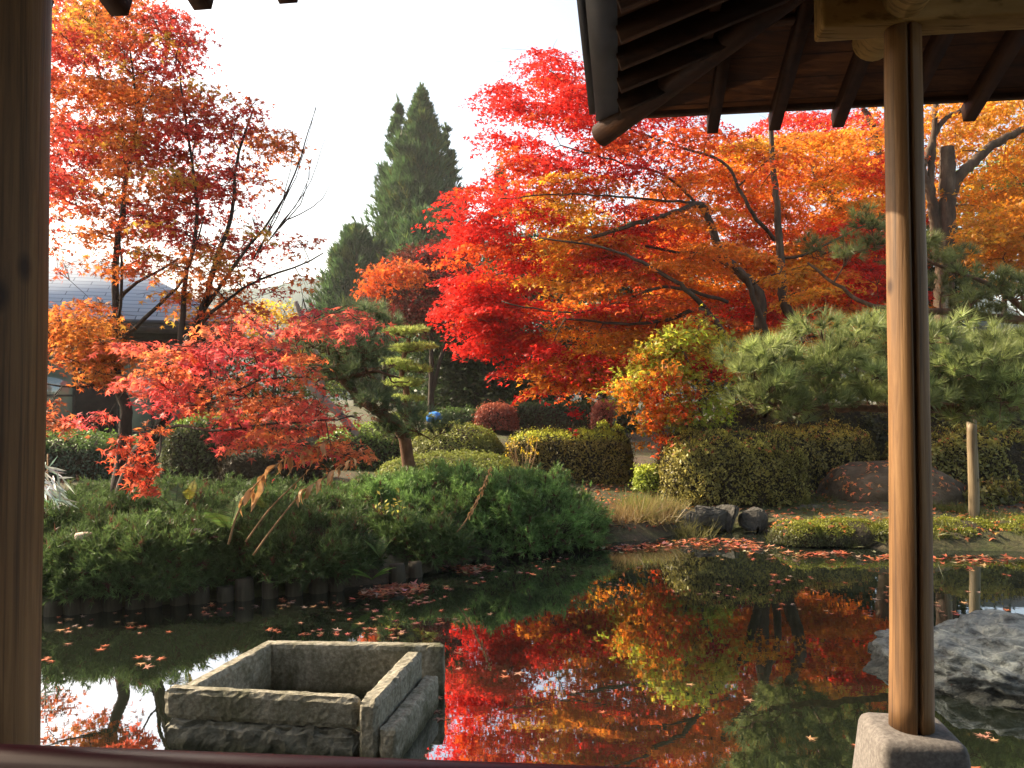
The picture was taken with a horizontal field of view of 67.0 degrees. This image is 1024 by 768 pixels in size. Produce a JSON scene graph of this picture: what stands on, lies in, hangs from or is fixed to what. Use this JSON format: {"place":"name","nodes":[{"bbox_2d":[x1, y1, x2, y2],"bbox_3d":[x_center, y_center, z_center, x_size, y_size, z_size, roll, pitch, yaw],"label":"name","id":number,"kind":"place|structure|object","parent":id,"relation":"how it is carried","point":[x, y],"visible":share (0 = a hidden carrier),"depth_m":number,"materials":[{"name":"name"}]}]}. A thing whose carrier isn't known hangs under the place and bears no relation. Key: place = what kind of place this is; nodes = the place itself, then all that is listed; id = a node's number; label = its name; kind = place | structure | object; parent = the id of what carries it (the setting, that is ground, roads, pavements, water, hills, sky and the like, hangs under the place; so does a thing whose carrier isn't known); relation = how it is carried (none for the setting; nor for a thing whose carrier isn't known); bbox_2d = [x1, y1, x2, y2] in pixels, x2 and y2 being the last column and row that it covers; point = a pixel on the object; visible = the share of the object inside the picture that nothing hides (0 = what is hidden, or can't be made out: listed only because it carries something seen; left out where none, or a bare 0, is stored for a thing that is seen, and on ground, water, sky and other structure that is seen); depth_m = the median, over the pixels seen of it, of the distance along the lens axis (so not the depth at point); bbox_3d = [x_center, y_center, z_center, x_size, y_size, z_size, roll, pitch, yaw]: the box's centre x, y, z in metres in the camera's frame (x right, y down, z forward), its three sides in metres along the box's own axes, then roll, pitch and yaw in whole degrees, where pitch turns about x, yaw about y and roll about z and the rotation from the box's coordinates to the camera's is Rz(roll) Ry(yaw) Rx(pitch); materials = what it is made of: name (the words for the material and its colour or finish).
{"place":"outdoors","nodes":[
{"label":"outdoors","id":0,"kind":"place"},
{"bbox_2d":[227,441,328,544],"bbox_3d":[-2.151,1.000,7.126,0.939,0.958,0.182,0,-1,0],"label":"dried stalk","id":1,"kind":"object","parent":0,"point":[251,494],"visible":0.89,"depth_m":7.13,"materials":[{"name":"brown plant"}]},
{"bbox_2d":[252,458,356,555],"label":"dried stalk","id":2,"kind":"object","parent":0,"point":[330,475],"visible":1,"depth_m":6.97,"materials":[{"name":"brown plant"}]},
{"bbox_2d":[41,531,1023,767],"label":"water","id":3,"kind":"structure","parent":0,"point":[634,651],"depth_m":5.84,"materials":[{"name":"liquid"}]},
{"bbox_2d":[164,640,444,758],"bbox_3d":[-1.166,2.033,4.611,1.364,0.742,1.044,0,-1,9],"label":"stone basin","id":4,"kind":"object","parent":3,"relation":"in","point":[294,697],"visible":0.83,"depth_m":4.21,"materials":[{"name":"stone"}]},
{"bbox_2d":[0,0,1023,744],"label":"pavilion","id":5,"kind":"structure","parent":3,"relation":"in","point":[902,62],"depth_m":2.66,"materials":[{"name":"brown wood"}]},
{"bbox_2d":[0,744,643,767],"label":"railing","id":6,"kind":"object","parent":5,"relation":"attached to","point":[26,756],"visible":1,"depth_m":1.26,"materials":[{"name":"red paint"}]},
{"bbox_2d":[350,537,1023,598],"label":"leaf raft","id":7,"kind":"object","parent":3,"relation":"on","point":[413,586],"visible":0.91,"depth_m":9.21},
{"bbox_2d":[737,507,768,532],"bbox_3d":[3.502,1.961,11.136,0.416,0.363,0.340,0,-1,-23],"label":"shore stone","id":8,"kind":"object","parent":3,"relation":"in","point":[753,519],"visible":0.99,"depth_m":11.05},
{"bbox_2d":[852,712,970,767],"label":"foundation stone","id":9,"kind":"object","parent":3,"relation":"in","point":[880,742],"visible":0.83,"depth_m":2.57,"materials":[{"name":"stone"}]},
{"bbox_2d":[863,609,1023,709],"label":"rock","id":10,"kind":"object","parent":3,"relation":"in","point":[978,657],"visible":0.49,"depth_m":5.10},
{"bbox_2d":[42,400,1023,614],"bbox_3d":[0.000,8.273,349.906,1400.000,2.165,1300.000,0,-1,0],"label":"ground","id":11,"kind":"structure","parent":0,"point":[1007,541],"depth_m":11.12,"materials":[{"name":"soil"}]},
{"bbox_2d":[43,598,62,616],"bbox_3d":[-4.037,2.216,6.799,0.159,0.635,0.155,0,-1,0],"label":"wooden pile","id":12,"kind":"object","parent":11,"relation":"on","point":[52,609],"visible":0.23,"depth_m":6.75,"materials":[{"name":"grey wood"}]},
{"bbox_2d":[44,454,78,509],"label":"bamboo grass","id":13,"kind":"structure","parent":11,"relation":"on","point":[49,492],"depth_m":8.06,"materials":[{"name":"white plant"}]},
{"bbox_2d":[63,589,80,615],"bbox_3d":[-3.890,2.184,6.859,0.173,0.705,0.171,0,-1,0],"label":"wooden pile","id":14,"kind":"object","parent":11,"relation":"on","point":[74,608],"visible":0.18,"depth_m":6.80,"materials":[{"name":"grey wood"}]},
{"bbox_2d":[81,591,101,613],"bbox_3d":[-3.764,2.194,6.911,0.194,0.682,0.193,0,-1,0],"label":"wooden pile","id":15,"kind":"object","parent":11,"relation":"on","point":[86,610],"visible":0.15,"depth_m":6.83,"materials":[{"name":"grey wood"}]},
{"bbox_2d":[45,425,162,480],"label":"hedge","id":16,"kind":"object","parent":11,"relation":"on","point":[78,455],"visible":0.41,"depth_m":12.31,"materials":[{"name":"green plant"}]},
{"bbox_2d":[102,593,121,611],"bbox_3d":[-3.605,2.207,6.971,0.167,0.657,0.164,0,-1,0],"label":"wooden pile","id":17,"kind":"object","parent":11,"relation":"on","point":[112,604],"visible":0.21,"depth_m":6.92,"materials":[{"name":"grey wood"}]},
{"bbox_2d":[43,476,236,534],"bbox_3d":[-4.386,1.635,8.850,2.730,1.212,3.390,0,-1,0],"label":"juniper shrub","id":18,"kind":"object","parent":11,"relation":"on","point":[121,501],"visible":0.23,"depth_m":8.45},
{"bbox_2d":[42,502,238,612],"bbox_3d":[-3.696,1.646,7.631,2.461,0.985,2.162,0,-1,0],"label":"juniper shrub","id":19,"kind":"object","parent":11,"relation":"on","point":[149,553],"visible":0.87,"depth_m":6.99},
{"bbox_2d":[152,484,185,511],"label":"fern","id":20,"kind":"object","parent":19,"relation":"on","point":[174,507],"visible":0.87,"depth_m":7.80,"materials":[{"name":"green plant"}]},
{"bbox_2d":[46,259,244,433],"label":"house","id":21,"kind":"structure","parent":11,"relation":"on","point":[89,400],"depth_m":19.54,"materials":[{"name":"stone"}]},
{"bbox_2d":[46,352,75,431],"bbox_3d":[-11.689,0.234,19.064,1.660,2.060,0.060,0,-1,-16],"label":"window","id":22,"kind":"structure","parent":21,"relation":"in","point":[67,395],"depth_m":19.21,"materials":[{"name":"glass"}]},
{"bbox_2d":[116,354,187,433],"bbox_3d":[-9.190,0.247,19.780,1.660,2.060,0.060,0,-1,-16],"label":"window","id":23,"kind":"structure","parent":21,"relation":"in","point":[137,417],"depth_m":19.72,"materials":[{"name":"glass"}]},
{"bbox_2d":[189,585,209,604],"bbox_3d":[-2.925,2.214,7.216,0.193,0.658,0.191,0,-1,0],"label":"wooden pile","id":24,"kind":"object","parent":11,"relation":"on","point":[200,596],"visible":0.23,"depth_m":7.15,"materials":[{"name":"grey wood"}]},
{"bbox_2d":[44,466,355,498],"bbox_3d":[-4.222,1.598,10.961,5.867,0.838,2.441,0,-1,0],"label":"juniper shrub","id":25,"kind":"object","parent":11,"relation":"on","point":[226,486],"visible":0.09,"depth_m":11.04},
{"bbox_2d":[156,406,256,481],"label":"hedge","id":26,"kind":"object","parent":11,"relation":"on","point":[187,452],"visible":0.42,"depth_m":12.67,"materials":[{"name":"green plant"}]},
{"bbox_2d":[46,0,402,501],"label":"maple tree","id":27,"kind":"object","parent":11,"relation":"on","point":[78,25],"visible":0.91,"depth_m":9.02,"materials":[{"name":"red plant"}]},
{"bbox_2d":[217,585,233,602],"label":"wooden pile","id":28,"kind":"object","parent":11,"relation":"on","point":[225,594],"visible":0.27,"depth_m":7.23,"materials":[{"name":"grey wood"}]},
{"bbox_2d":[203,490,255,530],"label":"fern","id":29,"kind":"object","parent":11,"relation":"on","point":[234,508],"visible":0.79,"depth_m":7.36,"materials":[{"name":"green plant"}]},
{"bbox_2d":[235,576,254,600],"bbox_3d":[-2.538,2.191,7.337,0.184,0.701,0.182,0,-1,0],"label":"wooden pile","id":30,"kind":"object","parent":11,"relation":"on","point":[244,589],"visible":0.38,"depth_m":7.28,"materials":[{"name":"grey wood"}]},
{"bbox_2d":[217,298,304,430],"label":"maple tree","id":31,"kind":"object","parent":11,"relation":"on","point":[266,304],"visible":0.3,"depth_m":21.50,"materials":[{"name":"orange plant"}]},
{"bbox_2d":[262,577,277,598],"bbox_3d":[-2.315,2.206,7.408,0.160,0.679,0.156,0,-1,0],"label":"wooden pile","id":32,"kind":"object","parent":11,"relation":"on","point":[268,592],"visible":0.2,"depth_m":7.35,"materials":[{"name":"grey wood"}]},
{"bbox_2d":[211,439,332,483],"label":"hedge","id":33,"kind":"object","parent":11,"relation":"on","point":[237,463],"visible":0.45,"depth_m":12.12,"materials":[{"name":"green plant"}]},
{"bbox_2d":[169,479,382,549],"bbox_3d":[-2.851,1.685,9.325,3.144,1.151,3.338,0,-1,0],"label":"juniper shrub","id":34,"kind":"object","parent":11,"relation":"on","point":[338,504],"visible":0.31,"depth_m":8.97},
{"bbox_2d":[203,336,358,429],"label":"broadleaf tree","id":35,"kind":"object","parent":11,"relation":"on","point":[305,393],"visible":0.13,"depth_m":22.66,"materials":[{"name":"green plant"}]},
{"bbox_2d":[285,578,302,596],"bbox_3d":[-2.108,2.218,7.497,0.178,0.659,0.171,0,-1,0],"label":"wooden pile","id":36,"kind":"object","parent":11,"relation":"on","point":[291,589],"visible":0.22,"depth_m":7.43,"materials":[{"name":"grey wood"}]},
{"bbox_2d":[205,500,390,593],"bbox_3d":[-2.371,1.670,8.145,2.272,0.908,2.075,0,-1,0],"label":"juniper shrub","id":37,"kind":"object","parent":11,"relation":"on","point":[302,555],"visible":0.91,"depth_m":7.55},
{"bbox_2d":[253,301,361,438],"bbox_3d":[-3.728,-0.079,14.645,2.340,3.037,0.452,0,-1,0],"label":"leaning trunk","id":38,"kind":"object","parent":11,"relation":"on","point":[310,388],"visible":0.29,"depth_m":14.45,"materials":[{"name":"brown plant"}]},
{"bbox_2d":[309,577,327,593],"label":"wooden pile","id":39,"kind":"object","parent":11,"relation":"on","point":[315,587],"visible":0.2,"depth_m":7.54,"materials":[{"name":"grey wood"}]},
{"bbox_2d":[292,220,399,406],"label":"cedar tree","id":40,"kind":"object","parent":11,"relation":"on","point":[349,252],"visible":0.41,"depth_m":52.77,"materials":[{"name":"green plant"}]},
{"bbox_2d":[315,418,420,470],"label":"hedge","id":41,"kind":"object","parent":11,"relation":"on","point":[385,449],"visible":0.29,"depth_m":14.32,"materials":[{"name":"green plant"}]},
{"bbox_2d":[278,297,468,472],"bbox_3d":[-2.037,0.289,11.021,3.009,3.210,2.000,0,-1,0],"label":"pine tree","id":42,"kind":"object","parent":11,"relation":"on","point":[355,358],"visible":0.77,"depth_m":10.82,"materials":[{"name":"green plant"}]},
{"bbox_2d":[371,93,405,403],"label":"cedar tree","id":43,"kind":"object","parent":11,"relation":"on","point":[396,119],"visible":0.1,"depth_m":59.05,"materials":[{"name":"green plant"}]},
{"bbox_2d":[350,256,441,387],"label":"maple tree","id":44,"kind":"object","parent":11,"relation":"on","point":[401,272],"visible":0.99,"depth_m":23.63,"materials":[{"name":"orange plant"}]},
{"bbox_2d":[389,563,405,582],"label":"wooden pile","id":45,"kind":"object","parent":11,"relation":"on","point":[397,574],"visible":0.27,"depth_m":7.99,"materials":[{"name":"grey wood"}]},
{"bbox_2d":[379,322,439,422],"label":"cloud tree","id":46,"kind":"object","parent":11,"relation":"on","point":[402,364],"visible":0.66,"depth_m":15.80,"materials":[{"name":"green plant"}]},
{"bbox_2d":[361,202,466,400],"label":"cedar tree","id":47,"kind":"object","parent":11,"relation":"on","point":[404,235],"visible":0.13,"depth_m":49.10,"materials":[{"name":"green plant"}]},
{"bbox_2d":[354,233,492,412],"bbox_3d":[-2.938,-1.861,27.024,5.870,6.838,5.658,0,-1,0],"label":"maple tree","id":48,"kind":"object","parent":11,"relation":"on","point":[412,310],"visible":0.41,"depth_m":26.23,"materials":[{"name":"red plant"}]},
{"bbox_2d":[362,497,486,572],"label":"juniper shrub","id":49,"kind":"object","parent":11,"relation":"on","point":[433,538],"visible":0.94,"depth_m":8.59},
{"bbox_2d":[324,79,526,392],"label":"cedar tree","id":50,"kind":"object","parent":11,"relation":"on","point":[422,169],"visible":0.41,"depth_m":55.78,"materials":[{"name":"green plant"}]},
{"bbox_2d":[373,446,521,480],"bbox_3d":[-0.990,1.331,12.663,2.604,0.635,2.099,0,-1,0],"label":"azalea mound","id":51,"kind":"object","parent":11,"relation":"on","point":[484,459],"visible":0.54,"depth_m":12.28,"materials":[{"name":"green plant"}]},
{"bbox_2d":[387,319,519,421],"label":"evergreen tree","id":52,"kind":"object","parent":11,"relation":"on","point":[443,383],"visible":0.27,"depth_m":28.59,"materials":[{"name":"green plant"}]},
{"bbox_2d":[441,119,468,402],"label":"cedar tree","id":53,"kind":"object","parent":11,"relation":"on","point":[448,142],"visible":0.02,"depth_m":59.07,"materials":[{"name":"green plant"}]},
{"bbox_2d":[434,404,478,425],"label":"hedge","id":54,"kind":"object","parent":11,"relation":"on","point":[468,411],"visible":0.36,"depth_m":24.92,"materials":[{"name":"green plant"}]},
{"bbox_2d":[411,419,507,457],"bbox_3d":[-1.030,1.159,14.285,2.137,1.005,2.132,0,-1,0],"label":"azalea mound","id":55,"kind":"object","parent":11,"relation":"on","point":[472,436],"visible":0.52,"depth_m":13.68,"materials":[{"name":"green plant"}]},
{"bbox_2d":[337,456,614,560],"bbox_3d":[-0.697,1.609,10.407,4.223,1.294,3.055,0,-1,0],"label":"juniper shrub","id":56,"kind":"object","parent":11,"relation":"on","point":[519,511],"visible":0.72,"depth_m":9.56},
{"bbox_2d":[471,400,520,430],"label":"globe shrub","id":57,"kind":"object","parent":11,"relation":"on","point":[497,416],"visible":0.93,"depth_m":22.72,"materials":[{"name":"red plant"}]},
{"bbox_2d":[433,318,576,408],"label":"evergreen tree","id":58,"kind":"object","parent":11,"relation":"on","point":[509,391],"visible":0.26,"depth_m":27.75,"materials":[{"name":"green plant"}]},
{"bbox_2d":[505,434,540,473],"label":"flower plant","id":59,"kind":"object","parent":11,"relation":"on","point":[523,451],"visible":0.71,"depth_m":12.28,"materials":[{"name":"yellow plant"}]},
{"bbox_2d":[502,421,636,485],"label":"hedge","id":60,"kind":"object","parent":11,"relation":"on","point":[600,456],"visible":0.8,"depth_m":13.71,"materials":[{"name":"green plant"}]},
{"bbox_2d":[507,396,638,432],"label":"hedge","id":61,"kind":"object","parent":11,"relation":"on","point":[528,412],"visible":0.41,"depth_m":24.46,"materials":[{"name":"green plant"}]},
{"bbox_2d":[506,288,666,406],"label":"evergreen tree","id":62,"kind":"object","parent":11,"relation":"on","point":[567,349],"visible":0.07,"depth_m":26.12,"materials":[{"name":"green plant"}]},
{"bbox_2d":[465,207,722,399],"bbox_3d":[3.260,-2.968,32.199,11.508,9.778,6.627,0,-1,0],"label":"tree","id":63,"kind":"object","parent":11,"relation":"on","point":[536,234],"visible":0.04,"depth_m":30.83,"materials":[{"name":"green plant"}]},
{"bbox_2d":[587,397,623,427],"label":"globe shrub","id":64,"kind":"object","parent":11,"relation":"on","point":[599,412],"visible":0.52,"depth_m":22.69,"materials":[{"name":"red plant"}]},
{"bbox_2d":[205,459,1023,540],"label":"leaf litter","id":65,"kind":"object","parent":11,"relation":"on","point":[855,514],"visible":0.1,"depth_m":11.79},
{"bbox_2d":[592,493,674,525],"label":"grass tuft","id":66,"kind":"object","parent":11,"relation":"on","point":[624,517],"visible":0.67,"depth_m":10.80,"materials":[{"name":"beige plant"}]},
{"bbox_2d":[602,488,680,520],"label":"grass tuft","id":67,"kind":"object","parent":11,"relation":"on","point":[645,501],"visible":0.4,"depth_m":11.24,"materials":[{"name":"beige plant"}]},
{"bbox_2d":[627,461,660,492],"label":"bush","id":68,"kind":"object","parent":11,"relation":"on","point":[643,479],"visible":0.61,"depth_m":12.74,"materials":[{"name":"green plant"}]},
{"bbox_2d":[603,491,697,531],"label":"grass tuft","id":69,"kind":"object","parent":11,"relation":"on","point":[661,520],"visible":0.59,"depth_m":10.92,"materials":[{"name":"beige plant"}]},
{"bbox_2d":[602,351,711,458],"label":"maple tree","id":70,"kind":"object","parent":11,"relation":"on","point":[647,409],"visible":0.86,"depth_m":12.64,"materials":[{"name":"orange plant"}]},
{"bbox_2d":[586,303,747,437],"bbox_3d":[2.788,0.343,13.358,3.117,3.340,2.262,0,-1,0],"label":"maple tree","id":71,"kind":"object","parent":11,"relation":"on","point":[660,348],"visible":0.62,"depth_m":13.03,"materials":[{"name":"yellow plant"}]},
{"bbox_2d":[411,40,936,438],"bbox_3d":[4.048,-3.048,16.438,12.387,8.845,7.908,0,-1,0],"label":"maple tree","id":72,"kind":"object","parent":11,"relation":"on","point":[601,250],"visible":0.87,"depth_m":15.19,"materials":[{"name":"red plant"}]},
{"bbox_2d":[675,509,702,532],"bbox_3d":[2.539,1.976,11.139,0.367,0.343,0.359,0,-1,0],"label":"shore stone","id":73,"kind":"object","parent":11,"relation":"on","point":[691,516],"visible":0.62,"depth_m":11.01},
{"bbox_2d":[647,494,751,537],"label":"grass tuft","id":74,"kind":"object","parent":11,"relation":"on","point":[692,533],"visible":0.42,"depth_m":10.92,"materials":[{"name":"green plant"}]},
{"bbox_2d":[694,506,727,530],"bbox_3d":[2.847,1.925,11.145,0.483,0.354,0.353,0,-1,0],"label":"shore stone","id":75,"kind":"object","parent":11,"relation":"on","point":[706,513],"visible":0.95,"depth_m":10.99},
{"bbox_2d":[715,504,739,532],"bbox_3d":[3.144,1.942,11.161,0.266,0.413,0.376,0,-1,-24],"label":"shore stone","id":76,"kind":"object","parent":11,"relation":"on","point":[732,513],"visible":0.81,"depth_m":11.02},
{"bbox_2d":[652,419,814,505],"bbox_3d":[3.584,1.274,12.783,2.694,1.451,2.160,0,-1,0],"label":"hedge","id":77,"kind":"object","parent":11,"relation":"on","point":[725,465],"visible":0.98,"depth_m":12.02,"materials":[{"name":"green plant"}]},
{"bbox_2d":[706,397,798,432],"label":"bush","id":78,"kind":"object","parent":11,"relation":"on","point":[750,415],"visible":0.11,"depth_m":15.65,"materials":[{"name":"green plant"}]},
{"bbox_2d":[681,253,859,412],"bbox_3d":[8.143,-1.307,24.159,7.343,6.115,5.629,0,-1,0],"label":"evergreen tree","id":79,"kind":"object","parent":11,"relation":"on","point":[730,384],"visible":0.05,"depth_m":22.86,"materials":[{"name":"green plant"}]},
{"bbox_2d":[767,516,824,547],"bbox_3d":[3.785,1.913,10.234,0.796,0.360,0.928,0,-1,0],"label":"moss cushion","id":80,"kind":"object","parent":11,"relation":"on","point":[794,531],"visible":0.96,"depth_m":9.96,"materials":[{"name":"green plant"}]},
{"bbox_2d":[781,493,839,512],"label":"grass tuft","id":81,"kind":"object","parent":11,"relation":"on","point":[819,498],"visible":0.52,"depth_m":11.97,"materials":[{"name":"green plant"}]},
{"bbox_2d":[749,416,881,489],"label":"hedge","id":82,"kind":"object","parent":11,"relation":"on","point":[828,447],"visible":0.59,"depth_m":13.31,"materials":[{"name":"green plant"}]},
{"bbox_2d":[690,107,961,417],"bbox_3d":[9.102,-3.512,22.715,8.232,10.722,5.127,0,-1,0],"label":"maple tree","id":83,"kind":"object","parent":11,"relation":"on","point":[814,121],"visible":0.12,"depth_m":22.02,"materials":[{"name":"orange plant"}]},
{"bbox_2d":[811,516,848,546],"bbox_3d":[4.171,1.915,10.256,0.680,0.357,0.888,0,-1,0],"label":"moss cushion","id":84,"kind":"object","parent":11,"relation":"on","point":[833,534],"visible":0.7,"depth_m":9.93,"materials":[{"name":"green plant"}]},
{"bbox_2d":[791,397,888,460],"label":"bush","id":85,"kind":"object","parent":11,"relation":"on","point":[875,424],"visible":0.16,"depth_m":15.84,"materials":[{"name":"green plant"}]},
{"bbox_2d":[829,515,886,546],"bbox_3d":[4.500,1.917,10.258,0.969,0.357,0.883,0,-1,0],"label":"moss cushion","id":86,"kind":"object","parent":11,"relation":"on","point":[855,531],"visible":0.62,"depth_m":9.95,"materials":[{"name":"green plant"}]},
{"bbox_2d":[709,301,1023,441],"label":"pine tree","id":87,"kind":"object","parent":11,"relation":"on","point":[796,389],"visible":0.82,"depth_m":8.95,"materials":[{"name":"green plant"}]},
{"bbox_2d":[816,460,966,505],"bbox_3d":[6.152,2.010,12.530,2.249,1.546,1.925,0,-1,0],"label":"boulder","id":88,"kind":"object","parent":11,"relation":"on","point":[853,473],"visible":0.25,"depth_m":11.96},
{"bbox_2d":[791,199,1023,327],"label":"pine tree","id":89,"kind":"object","parent":11,"relation":"on","point":[1008,289],"visible":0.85,"depth_m":12.49,"materials":[{"name":"green plant"}]},
{"bbox_2d":[806,193,1012,378],"bbox_3d":[12.038,-2.168,24.328,7.098,7.757,5.666,0,-1,0],"label":"evergreen tree","id":90,"kind":"object","parent":11,"relation":"on","point":[931,269],"visible":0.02,"depth_m":22.86,"materials":[{"name":"green plant"}]},
{"bbox_2d":[873,100,1023,341],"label":"maple tree","id":91,"kind":"object","parent":11,"relation":"on","point":[942,210],"visible":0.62,"depth_m":19.49,"materials":[{"name":"orange plant"}]},
{"bbox_2d":[876,416,1023,490],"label":"hedge","id":92,"kind":"object","parent":11,"relation":"on","point":[1001,457],"visible":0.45,"depth_m":12.53,"materials":[{"name":"green plant"}]},
{"bbox_2d":[933,499,990,514],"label":"grass tuft","id":93,"kind":"object","parent":11,"relation":"on","point":[956,508],"visible":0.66,"depth_m":11.25,"materials":[{"name":"green plant"}]},
{"bbox_2d":[934,513,999,541],"bbox_3d":[6.012,1.916,10.242,0.952,0.354,0.952,0,-1,0],"label":"moss cushion","id":94,"kind":"object","parent":11,"relation":"on","point":[971,525],"visible":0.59,"depth_m":10.09,"materials":[{"name":"green plant"}]},
{"bbox_2d":[966,419,979,517],"bbox_3d":[6.485,1.283,10.879,0.154,1.572,0.147,0,-1,0],"label":"wooden stake","id":95,"kind":"object","parent":11,"relation":"on","point":[973,481],"visible":0.8,"depth_m":10.83,"materials":[{"name":"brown wood"}]},
{"bbox_2d":[931,401,1023,433],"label":"bush","id":96,"kind":"object","parent":11,"relation":"on","point":[940,420],"visible":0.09,"depth_m":15.37,"materials":[{"name":"green plant"}]},
{"bbox_2d":[939,200,1023,300],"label":"maple tree","id":97,"kind":"object","parent":11,"relation":"on","point":[987,234],"visible":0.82,"depth_m":16.79,"materials":[{"name":"orange plant"}]},
{"bbox_2d":[956,136,1023,313],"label":"broadleaf tree","id":98,"kind":"object","parent":11,"relation":"on","point":[1008,186],"visible":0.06,"depth_m":25.33,"materials":[{"name":"orange plant"}]},
{"bbox_2d":[960,472,1023,508],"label":"bush","id":99,"kind":"object","parent":11,"relation":"on","point":[994,493],"visible":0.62,"depth_m":11.64,"materials":[{"name":"green plant"}]},
{"bbox_2d":[962,506,1023,533],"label":"grass tuft","id":100,"kind":"object","parent":11,"relation":"on","point":[990,516],"visible":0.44,"depth_m":10.61,"materials":[{"name":"green plant"}]},
{"bbox_2d":[991,513,1023,535],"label":"moss cushion","id":101,"kind":"object","parent":11,"relation":"on","point":[1003,525],"visible":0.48,"depth_m":10.10,"materials":[{"name":"green plant"}]},
{"bbox_2d":[49,0,1023,314],"label":"sky","id":102,"kind":"structure","parent":0,"point":[351,59],"materials":[{"name":"white"}]},
{"bbox_2d":[199,259,1022,399],"bbox_3d":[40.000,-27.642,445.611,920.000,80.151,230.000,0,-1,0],"label":"hill","id":103,"kind":"structure","parent":0,"point":[298,297],"depth_m":380.33,"materials":[{"name":"green plant"}]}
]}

